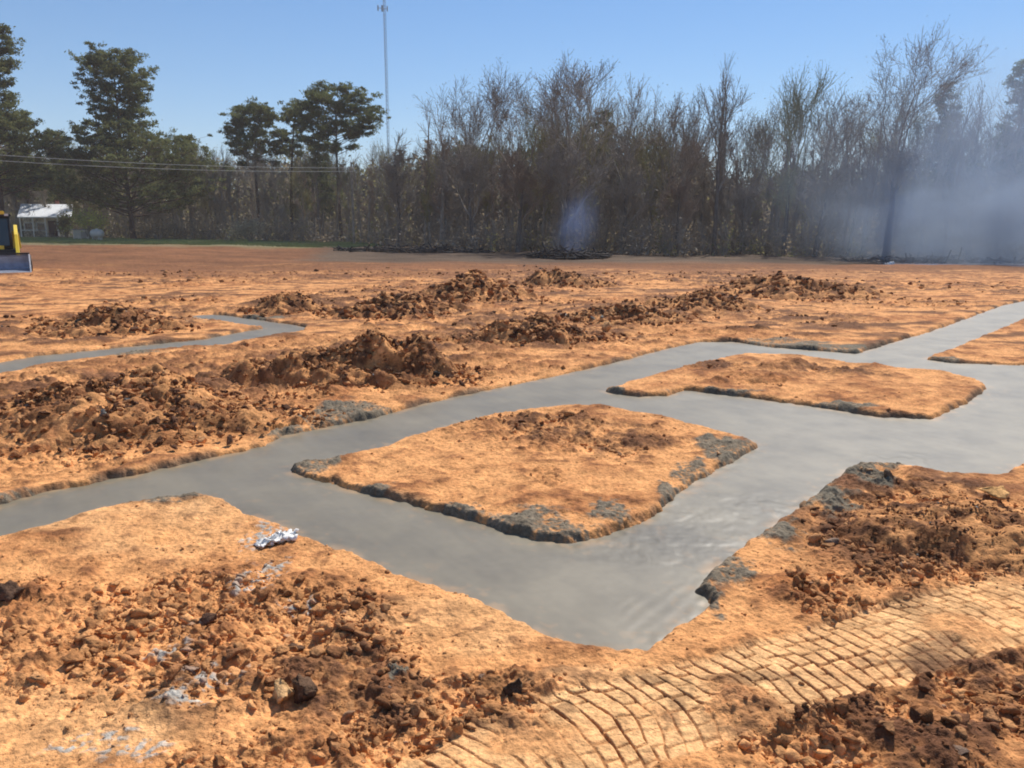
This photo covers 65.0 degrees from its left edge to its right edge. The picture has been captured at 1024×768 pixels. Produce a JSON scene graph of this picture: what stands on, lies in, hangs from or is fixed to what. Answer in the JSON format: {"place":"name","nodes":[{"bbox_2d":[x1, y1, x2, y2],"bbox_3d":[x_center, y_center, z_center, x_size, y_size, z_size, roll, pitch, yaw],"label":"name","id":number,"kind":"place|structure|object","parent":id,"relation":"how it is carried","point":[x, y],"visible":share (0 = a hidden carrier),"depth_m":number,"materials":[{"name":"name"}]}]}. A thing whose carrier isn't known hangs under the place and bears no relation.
{"place":"outdoors","nodes":[
{"label":"outdoors","id":0,"kind":"place"},
{"bbox_2d":[20,236,381,247],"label":"grass","id":1,"kind":"structure","parent":0,"point":[147,241],"depth_m":81.56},
{"bbox_2d":[0,236,1023,767],"bbox_3d":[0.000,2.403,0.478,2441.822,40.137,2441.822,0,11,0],"label":"ground","id":2,"kind":"structure","parent":0,"point":[630,710],"depth_m":4.40,"materials":[{"name":"soil"}]},
{"bbox_2d":[0,580,25,601],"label":"clay clod","id":3,"kind":"object","parent":2,"relation":"on","point":[10,590],"visible":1,"depth_m":3.63,"materials":[{"name":"soil"}]},
{"bbox_2d":[0,211,32,272],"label":"track loader","id":4,"kind":"object","parent":2,"relation":"on","point":[13,259],"visible":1,"depth_m":30.71,"materials":[{"name":"metal"}]},
{"bbox_2d":[1,110,61,203],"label":"pine tree","id":5,"kind":"object","parent":2,"relation":"on","point":[25,195],"visible":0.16,"depth_m":94.46,"materials":[{"name":"green plant"}]},
{"bbox_2d":[0,23,70,213],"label":"pine tree","id":6,"kind":"object","parent":2,"relation":"on","point":[16,125],"visible":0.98,"depth_m":83.11,"materials":[{"name":"green plant"}]},
{"bbox_2d":[17,200,75,237],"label":"house","id":7,"kind":"structure","parent":2,"relation":"on","point":[46,217],"depth_m":92.48,"materials":[{"name":"beige"}]},
{"bbox_2d":[37,128,89,204],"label":"pine tree","id":8,"kind":"object","parent":2,"relation":"on","point":[66,144],"visible":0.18,"depth_m":99.67,"materials":[{"name":"green plant"}]},
{"bbox_2d":[59,205,109,238],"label":"bush","id":9,"kind":"object","parent":2,"relation":"on","point":[100,222],"visible":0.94,"depth_m":88.04,"materials":[{"name":"green plant"}]},
{"bbox_2d":[12,303,200,338],"bbox_3d":[-6.628,-1.003,13.460,3.382,0.754,2.750,0,11,0],"label":"spoil pile","id":10,"kind":"object","parent":2,"relation":"on","point":[110,320],"visible":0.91,"depth_m":13.04,"materials":[{"name":"soil"}]},
{"bbox_2d":[17,41,236,238],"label":"pine tree","id":11,"kind":"object","parent":2,"relation":"on","point":[117,142],"visible":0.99,"depth_m":86.39,"materials":[{"name":"green plant"}]},
{"bbox_2d":[0,315,304,372],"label":"concrete footing","id":12,"kind":"object","parent":2,"relation":"on","point":[270,328],"visible":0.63,"depth_m":11.94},
{"bbox_2d":[0,363,345,457],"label":"spoil pile","id":13,"kind":"object","parent":2,"relation":"on","point":[151,406],"visible":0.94,"depth_m":6.64,"materials":[{"name":"soil"}]},
{"bbox_2d":[193,157,237,233],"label":"bare tree","id":14,"kind":"object","parent":2,"relation":"on","point":[216,205],"visible":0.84,"depth_m":95.25,"materials":[{"name":"brown plant"}]},
{"bbox_2d":[226,215,270,241],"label":"bush","id":15,"kind":"object","parent":2,"relation":"on","point":[252,229],"visible":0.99,"depth_m":88.25,"materials":[{"name":"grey plant"}]},
{"bbox_2d":[235,135,279,234],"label":"bare tree","id":16,"kind":"object","parent":2,"relation":"on","point":[265,198],"visible":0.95,"depth_m":99.86,"materials":[{"name":"brown plant"}]},
{"bbox_2d":[216,97,299,238],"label":"pine tree","id":17,"kind":"object","parent":2,"relation":"on","point":[252,110],"visible":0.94,"depth_m":98.82,"materials":[{"name":"green plant"}]},
{"bbox_2d":[254,528,298,547],"bbox_3d":[-1.280,0.833,4.381,0.240,0.062,0.125,-7,13,-32],"label":"plastic scrap","id":18,"kind":"object","parent":2,"relation":"on","point":[280,536],"visible":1,"depth_m":4.38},
{"bbox_2d":[266,162,290,240],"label":"bare tree","id":19,"kind":"object","parent":2,"relation":"on","point":[281,208],"visible":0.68,"depth_m":93.56,"materials":[{"name":"brown plant"}]},
{"bbox_2d":[272,678,294,703],"bbox_3d":[-0.839,1.136,2.961,0.087,0.103,0.133,0,11,0],"label":"clay clod","id":20,"kind":"object","parent":2,"relation":"on","point":[283,690],"visible":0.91,"depth_m":2.93,"materials":[{"name":"soil"}]},
{"bbox_2d":[231,291,338,315],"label":"spoil pile","id":21,"kind":"object","parent":2,"relation":"on","point":[282,303],"visible":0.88,"depth_m":15.79,"materials":[{"name":"soil"}]},
{"bbox_2d":[273,102,310,232],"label":"pine tree","id":22,"kind":"object","parent":2,"relation":"on","point":[292,140],"visible":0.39,"depth_m":103.51,"materials":[{"name":"green plant"}]},
{"bbox_2d":[280,143,325,240],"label":"bare tree","id":23,"kind":"object","parent":2,"relation":"on","point":[307,199],"visible":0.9,"depth_m":96.86,"materials":[{"name":"brown plant"}]},
{"bbox_2d":[294,142,338,239],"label":"bare tree","id":24,"kind":"object","parent":2,"relation":"on","point":[324,198],"visible":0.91,"depth_m":95.11,"materials":[{"name":"brown plant"}]},
{"bbox_2d":[292,141,356,214],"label":"pine tree","id":25,"kind":"object","parent":2,"relation":"on","point":[327,187],"visible":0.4,"depth_m":107.11,"materials":[{"name":"green plant"}]},
{"bbox_2d":[277,79,391,240],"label":"pine tree","id":26,"kind":"object","parent":2,"relation":"on","point":[325,129],"visible":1,"depth_m":94.36,"materials":[{"name":"green plant"}]},
{"bbox_2d":[211,329,498,390],"bbox_3d":[-1.799,-0.211,9.195,3.716,0.844,2.125,0,11,0],"label":"spoil pile","id":27,"kind":"object","parent":2,"relation":"on","point":[377,358],"visible":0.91,"depth_m":8.85,"materials":[{"name":"soil"}]},
{"bbox_2d":[361,135,402,243],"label":"bare tree","id":28,"kind":"object","parent":2,"relation":"on","point":[386,205],"visible":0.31,"depth_m":85.21,"materials":[{"name":"brown plant"}]},
{"bbox_2d":[312,291,472,320],"bbox_3d":[-2.239,-1.444,15.782,3.585,0.747,3.250,0,11,0],"label":"spoil pile","id":29,"kind":"object","parent":2,"relation":"on","point":[391,305],"visible":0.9,"depth_m":15.24,"materials":[{"name":"soil"}]},
{"bbox_2d":[366,152,419,228],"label":"bare tree","id":30,"kind":"object","parent":2,"relation":"on","point":[399,170],"visible":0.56,"depth_m":81.14,"materials":[{"name":"brown plant"}]},
{"bbox_2d":[377,128,422,245],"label":"bare tree","id":31,"kind":"object","parent":2,"relation":"on","point":[395,189],"visible":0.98,"depth_m":80.85,"materials":[{"name":"brown plant"}]},
{"bbox_2d":[333,242,495,252],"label":"brush pile","id":32,"kind":"object","parent":2,"relation":"on","point":[399,249],"visible":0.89,"depth_m":66.48,"materials":[{"name":"brown wood"}]},
{"bbox_2d":[417,102,437,247],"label":"bare tree","id":33,"kind":"object","parent":2,"relation":"on","point":[426,173],"visible":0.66,"depth_m":77.23,"materials":[{"name":"brown plant"}]},
{"bbox_2d":[417,144,450,247],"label":"bare tree","id":34,"kind":"object","parent":2,"relation":"on","point":[424,203],"visible":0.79,"depth_m":75.71,"materials":[{"name":"brown plant"}]},
{"bbox_2d":[424,108,453,245],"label":"bare tree","id":35,"kind":"object","parent":2,"relation":"on","point":[436,203],"visible":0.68,"depth_m":74.01,"materials":[{"name":"brown plant"}]},
{"bbox_2d":[415,121,483,244],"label":"bare tree","id":36,"kind":"object","parent":2,"relation":"on","point":[453,208],"visible":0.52,"depth_m":75.39,"materials":[{"name":"brown plant"}]},
{"bbox_2d":[442,95,491,237],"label":"bare tree","id":37,"kind":"object","parent":2,"relation":"on","point":[465,202],"visible":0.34,"depth_m":82.04,"materials":[{"name":"brown plant"}]},
{"bbox_2d":[409,269,544,303],"bbox_3d":[-0.910,-2.309,19.729,3.832,0.999,4.752,0,11,0],"label":"spoil pile","id":38,"kind":"object","parent":2,"relation":"on","point":[474,286],"visible":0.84,"depth_m":18.85,"materials":[{"name":"soil"}]},
{"bbox_2d":[413,54,543,242],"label":"bare tree","id":39,"kind":"object","parent":2,"relation":"on","point":[463,174],"visible":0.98,"depth_m":70.15,"materials":[{"name":"brown plant"}]},
{"bbox_2d":[465,130,501,247],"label":"bare tree","id":40,"kind":"object","parent":2,"relation":"on","point":[486,204],"visible":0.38,"depth_m":77.49,"materials":[{"name":"brown plant"}]},
{"bbox_2d":[481,127,506,248],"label":"bare tree","id":41,"kind":"object","parent":2,"relation":"on","point":[493,198],"visible":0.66,"depth_m":76.04,"materials":[{"name":"brown plant"}]},
{"bbox_2d":[0,301,1023,650],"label":"concrete footing","id":42,"kind":"object","parent":2,"relation":"on","point":[634,587],"visible":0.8,"depth_m":5.38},
{"bbox_2d":[0,263,1023,767],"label":"dirt clods","id":43,"kind":"object","parent":2,"relation":"on","point":[788,747],"visible":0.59,"depth_m":3.26,"materials":[{"name":"soil"}]},
{"bbox_2d":[291,673,317,703],"bbox_3d":[-0.762,1.136,2.960,0.086,0.122,0.105,-6,13,-28],"label":"clay clod","id":44,"kind":"object","parent":43,"relation":"on","point":[305,688],"visible":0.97,"depth_m":2.94,"materials":[{"name":"soil"}]},
{"bbox_2d":[3,118,1020,250],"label":"woodland","id":45,"kind":"object","parent":2,"relation":"on","point":[278,199],"visible":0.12,"depth_m":106.91,"materials":[{"name":"brown plant"}]},
{"bbox_2d":[4,188,1023,260],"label":"undergrowth","id":46,"kind":"object","parent":2,"relation":"on","point":[639,245],"visible":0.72,"depth_m":75.20,"materials":[{"name":"brown plant"}]},
{"bbox_2d":[488,119,545,239],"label":"bare tree","id":47,"kind":"object","parent":2,"relation":"on","point":[524,208],"visible":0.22,"depth_m":81.03,"materials":[{"name":"brown plant"}]},
{"bbox_2d":[471,67,584,251],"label":"bare tree","id":48,"kind":"object","parent":2,"relation":"on","point":[519,177],"visible":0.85,"depth_m":69.40,"materials":[{"name":"brown plant"}]},
{"bbox_2d":[429,311,628,348],"bbox_3d":[0.267,-0.715,12.048,3.248,0.728,2.250,0,11,0],"label":"spoil pile","id":49,"kind":"object","parent":2,"relation":"on","point":[540,326],"visible":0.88,"depth_m":11.65,"materials":[{"name":"soil"}]},
{"bbox_2d":[498,108,564,238],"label":"bare tree","id":50,"kind":"object","parent":2,"relation":"on","point":[528,209],"visible":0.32,"depth_m":79.90,"materials":[{"name":"brown plant"}]},
{"bbox_2d":[508,72,566,240],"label":"bare tree","id":51,"kind":"object","parent":2,"relation":"on","point":[544,213],"visible":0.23,"depth_m":75.67,"materials":[{"name":"brown plant"}]},
{"bbox_2d":[509,266,621,288],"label":"spoil pile","id":52,"kind":"object","parent":2,"relation":"on","point":[557,277],"visible":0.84,"depth_m":23.57,"materials":[{"name":"soil"}]},
{"bbox_2d":[520,242,611,259],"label":"brush pile","id":53,"kind":"object","parent":2,"relation":"on","point":[556,252],"visible":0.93,"depth_m":58.49,"materials":[{"name":"brown wood"}]},
{"bbox_2d":[497,42,635,251],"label":"bare tree","id":54,"kind":"object","parent":2,"relation":"on","point":[566,178],"visible":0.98,"depth_m":66.21,"materials":[{"name":"brown plant"}]},
{"bbox_2d":[546,98,621,248],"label":"bare tree","id":55,"kind":"object","parent":2,"relation":"on","point":[584,206],"visible":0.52,"depth_m":71.20,"materials":[{"name":"brown plant"}]},
{"bbox_2d":[576,61,624,248],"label":"bare tree","id":56,"kind":"object","parent":2,"relation":"on","point":[602,204],"visible":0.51,"depth_m":77.60,"materials":[{"name":"brown plant"}]},
{"bbox_2d":[589,96,667,249],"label":"bare tree","id":57,"kind":"object","parent":2,"relation":"on","point":[615,196],"visible":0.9,"depth_m":72.97,"materials":[{"name":"brown plant"}]},
{"bbox_2d":[605,99,657,245],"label":"bare tree","id":58,"kind":"object","parent":2,"relation":"on","point":[618,161],"visible":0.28,"depth_m":76.51,"materials":[{"name":"brown plant"}]},
{"bbox_2d":[554,302,719,326],"bbox_3d":[2.122,-1.198,14.750,3.469,0.651,2.287,0,11,0],"label":"spoil pile","id":59,"kind":"object","parent":2,"relation":"on","point":[628,314],"visible":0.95,"depth_m":14.39,"materials":[{"name":"soil"}]},
{"bbox_2d":[624,117,661,249],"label":"bare tree","id":60,"kind":"object","parent":2,"relation":"on","point":[642,162],"visible":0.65,"depth_m":75.79,"materials":[{"name":"brown plant"}]},
{"bbox_2d":[601,89,688,247],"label":"bare tree","id":61,"kind":"object","parent":2,"relation":"on","point":[653,178],"visible":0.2,"depth_m":81.39,"materials":[{"name":"brown plant"}]},
{"bbox_2d":[613,72,689,238],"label":"bare tree","id":62,"kind":"object","parent":2,"relation":"on","point":[639,99],"visible":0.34,"depth_m":80.83,"materials":[{"name":"brown plant"}]},
{"bbox_2d":[636,108,683,239],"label":"bare tree","id":63,"kind":"object","parent":2,"relation":"on","point":[661,154],"visible":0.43,"depth_m":77.78,"materials":[{"name":"brown plant"}]},
{"bbox_2d":[641,88,726,248],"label":"bare tree","id":64,"kind":"object","parent":2,"relation":"on","point":[681,192],"visible":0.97,"depth_m":71.42,"materials":[{"name":"brown plant"}]},
{"bbox_2d":[663,83,707,254],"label":"bare tree","id":65,"kind":"object","parent":2,"relation":"on","point":[689,135],"visible":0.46,"depth_m":71.81,"materials":[{"name":"brown plant"}]},
{"bbox_2d":[676,105,714,241],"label":"bare tree","id":66,"kind":"object","parent":2,"relation":"on","point":[696,214],"visible":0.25,"depth_m":84.18,"materials":[{"name":"brown plant"}]},
{"bbox_2d":[669,128,730,243],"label":"bare tree","id":67,"kind":"object","parent":2,"relation":"on","point":[689,196],"visible":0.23,"depth_m":81.90,"materials":[{"name":"brown plant"}]},
{"bbox_2d":[693,139,714,240],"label":"bare tree","id":68,"kind":"object","parent":2,"relation":"on","point":[704,197],"visible":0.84,"depth_m":83.12,"materials":[{"name":"brown plant"}]},
{"bbox_2d":[640,287,774,316],"bbox_3d":[4.013,-1.682,17.084,2.877,0.738,3.250,0,11,0],"label":"spoil pile","id":69,"kind":"object","parent":2,"relation":"on","point":[705,301],"visible":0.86,"depth_m":16.64,"materials":[{"name":"soil"}]},
{"bbox_2d":[701,85,740,240],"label":"bare tree","id":70,"kind":"object","parent":2,"relation":"on","point":[720,191],"visible":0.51,"depth_m":77.30,"materials":[{"name":"brown plant"}]},
{"bbox_2d":[694,49,751,255],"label":"bare tree","id":71,"kind":"object","parent":2,"relation":"on","point":[722,145],"visible":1,"depth_m":69.30,"materials":[{"name":"brown plant"}]},
{"bbox_2d":[718,152,744,252],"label":"bare tree","id":72,"kind":"object","parent":2,"relation":"on","point":[726,213],"visible":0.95,"depth_m":74.24,"materials":[{"name":"brown plant"}]},
{"bbox_2d":[729,107,772,247],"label":"bare tree","id":73,"kind":"object","parent":2,"relation":"on","point":[734,221],"visible":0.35,"depth_m":82.26,"materials":[{"name":"brown plant"}]},
{"bbox_2d":[738,110,783,249],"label":"bare tree","id":74,"kind":"object","parent":2,"relation":"on","point":[768,198],"visible":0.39,"depth_m":82.02,"materials":[{"name":"brown plant"}]},
{"bbox_2d":[739,143,784,234],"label":"bare tree","id":75,"kind":"object","parent":2,"relation":"on","point":[757,172],"visible":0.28,"depth_m":83.49,"materials":[{"name":"brown plant"}]},
{"bbox_2d":[742,97,781,236],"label":"bare tree","id":76,"kind":"object","parent":2,"relation":"on","point":[760,201],"visible":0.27,"depth_m":83.86,"materials":[{"name":"brown plant"}]},
{"bbox_2d":[724,105,804,253],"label":"bare tree","id":77,"kind":"object","parent":2,"relation":"on","point":[744,195],"visible":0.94,"depth_m":75.71,"materials":[{"name":"brown plant"}]},
{"bbox_2d":[761,93,807,244],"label":"bare tree","id":78,"kind":"object","parent":2,"relation":"on","point":[769,184],"visible":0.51,"depth_m":77.58,"materials":[{"name":"brown plant"}]},
{"bbox_2d":[686,270,896,300],"bbox_3d":[7.061,-2.434,20.677,6.001,0.934,5.000,0,11,0],"label":"spoil pile","id":79,"kind":"object","parent":2,"relation":"on","point":[779,285],"visible":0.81,"depth_m":19.76,"materials":[{"name":"soil"}]},
{"bbox_2d":[761,86,827,243],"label":"bare tree","id":80,"kind":"object","parent":2,"relation":"on","point":[793,215],"visible":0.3,"depth_m":82.50,"materials":[{"name":"brown plant"}]},
{"bbox_2d":[768,56,844,255],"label":"bare tree","id":81,"kind":"object","parent":2,"relation":"on","point":[788,194],"visible":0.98,"depth_m":70.80,"materials":[{"name":"brown plant"}]},
{"bbox_2d":[799,120,828,253],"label":"bare tree","id":82,"kind":"object","parent":2,"relation":"on","point":[813,172],"visible":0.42,"depth_m":74.10,"materials":[{"name":"brown plant"}]},
{"bbox_2d":[792,77,884,256],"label":"bare tree","id":83,"kind":"object","parent":2,"relation":"on","point":[827,195],"visible":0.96,"depth_m":68.76,"materials":[{"name":"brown plant"}]},
{"bbox_2d":[803,83,877,232],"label":"bare tree","id":84,"kind":"object","parent":2,"relation":"on","point":[838,128],"visible":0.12,"depth_m":82.02,"materials":[{"name":"brown plant"}]},
{"bbox_2d":[804,110,911,256],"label":"bare tree","id":85,"kind":"object","parent":2,"relation":"on","point":[854,205],"visible":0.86,"depth_m":72.16,"materials":[{"name":"brown plant"}]},
{"bbox_2d":[852,121,886,254],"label":"bare tree","id":86,"kind":"object","parent":2,"relation":"on","point":[872,210],"visible":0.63,"depth_m":74.12,"materials":[{"name":"brown plant"}]},
{"bbox_2d":[858,101,889,252],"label":"bare tree","id":87,"kind":"object","parent":2,"relation":"on","point":[874,195],"visible":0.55,"depth_m":74.82,"materials":[{"name":"brown plant"}]},
{"bbox_2d":[873,133,901,253],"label":"bare tree","id":88,"kind":"object","parent":2,"relation":"on","point":[885,188],"visible":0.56,"depth_m":76.45,"materials":[{"name":"brown plant"}]},
{"bbox_2d":[867,130,909,246],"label":"bare tree","id":89,"kind":"object","parent":2,"relation":"on","point":[902,199],"visible":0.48,"depth_m":77.76,"materials":[{"name":"brown plant"}]},
{"bbox_2d":[785,482,1023,586],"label":"spoil pile","id":90,"kind":"object","parent":2,"relation":"on","point":[981,536],"visible":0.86,"depth_m":4.31,"materials":[{"name":"soil"}]},
{"bbox_2d":[877,106,953,256],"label":"bare tree","id":91,"kind":"object","parent":2,"relation":"on","point":[925,202],"visible":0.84,"depth_m":72.00,"materials":[{"name":"brown plant"}]},
{"bbox_2d":[839,15,997,259],"bbox_3d":[30.091,-18.160,60.930,11.399,18.142,10.985,11,16,43],"label":"bare tree","id":92,"kind":"object","parent":2,"relation":"on","point":[896,161],"visible":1,"depth_m":61.37,"materials":[{"name":"brown plant"}]},
{"bbox_2d":[868,81,973,252],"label":"bare tree","id":93,"kind":"object","parent":2,"relation":"on","point":[912,188],"visible":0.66,"depth_m":72.51,"materials":[{"name":"brown plant"}]},
{"bbox_2d":[831,246,1023,263],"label":"brush pile","id":94,"kind":"object","parent":2,"relation":"on","point":[915,260],"visible":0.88,"depth_m":60.95,"materials":[{"name":"brown wood"}]},
{"bbox_2d":[913,96,967,253],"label":"bare tree","id":95,"kind":"object","parent":2,"relation":"on","point":[939,174],"visible":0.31,"depth_m":74.51,"materials":[{"name":"brown plant"}]},
{"bbox_2d":[918,80,980,247],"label":"pine tree","id":96,"kind":"object","parent":2,"relation":"on","point":[945,176],"visible":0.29,"depth_m":80.74,"materials":[{"name":"green plant"}]},
{"bbox_2d":[932,81,983,255],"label":"bare tree","id":97,"kind":"object","parent":2,"relation":"on","point":[957,154],"visible":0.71,"depth_m":72.15,"materials":[{"name":"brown plant"}]},
{"bbox_2d":[934,107,999,233],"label":"bare tree","id":98,"kind":"object","parent":2,"relation":"on","point":[960,219],"visible":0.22,"depth_m":78.77,"materials":[{"name":"brown plant"}]},
{"bbox_2d":[951,77,995,243],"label":"bare tree","id":99,"kind":"object","parent":2,"relation":"on","point":[974,159],"visible":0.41,"depth_m":78.37,"materials":[{"name":"grey plant"}]},
{"bbox_2d":[936,79,1023,259],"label":"bare tree","id":100,"kind":"object","parent":2,"relation":"on","point":[970,191],"visible":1,"depth_m":68.81,"materials":[{"name":"brown plant"}]},
{"bbox_2d":[969,59,1023,238],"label":"pine tree","id":101,"kind":"object","parent":2,"relation":"on","point":[1018,69],"visible":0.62,"depth_m":74.25,"materials":[{"name":"green plant"}]},
{"bbox_2d":[979,142,1023,250],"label":"bare tree","id":102,"kind":"object","parent":2,"relation":"on","point":[994,206],"visible":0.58,"depth_m":78.77,"materials":[{"name":"grey plant"}]},
{"bbox_2d":[988,83,1023,257],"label":"bare tree","id":103,"kind":"object","parent":2,"relation":"on","point":[1008,211],"visible":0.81,"depth_m":73.13,"materials":[{"name":"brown plant"}]},
{"bbox_2d":[994,87,1023,259],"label":"bare tree","id":104,"kind":"object","parent":2,"relation":"on","point":[1021,203],"visible":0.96,"depth_m":71.96,"materials":[{"name":"brown plant"}]},
{"bbox_2d":[0,0,1023,200],"label":"sky","id":105,"kind":"structure","parent":0,"point":[211,56],"materials":[{"name":"blue"}]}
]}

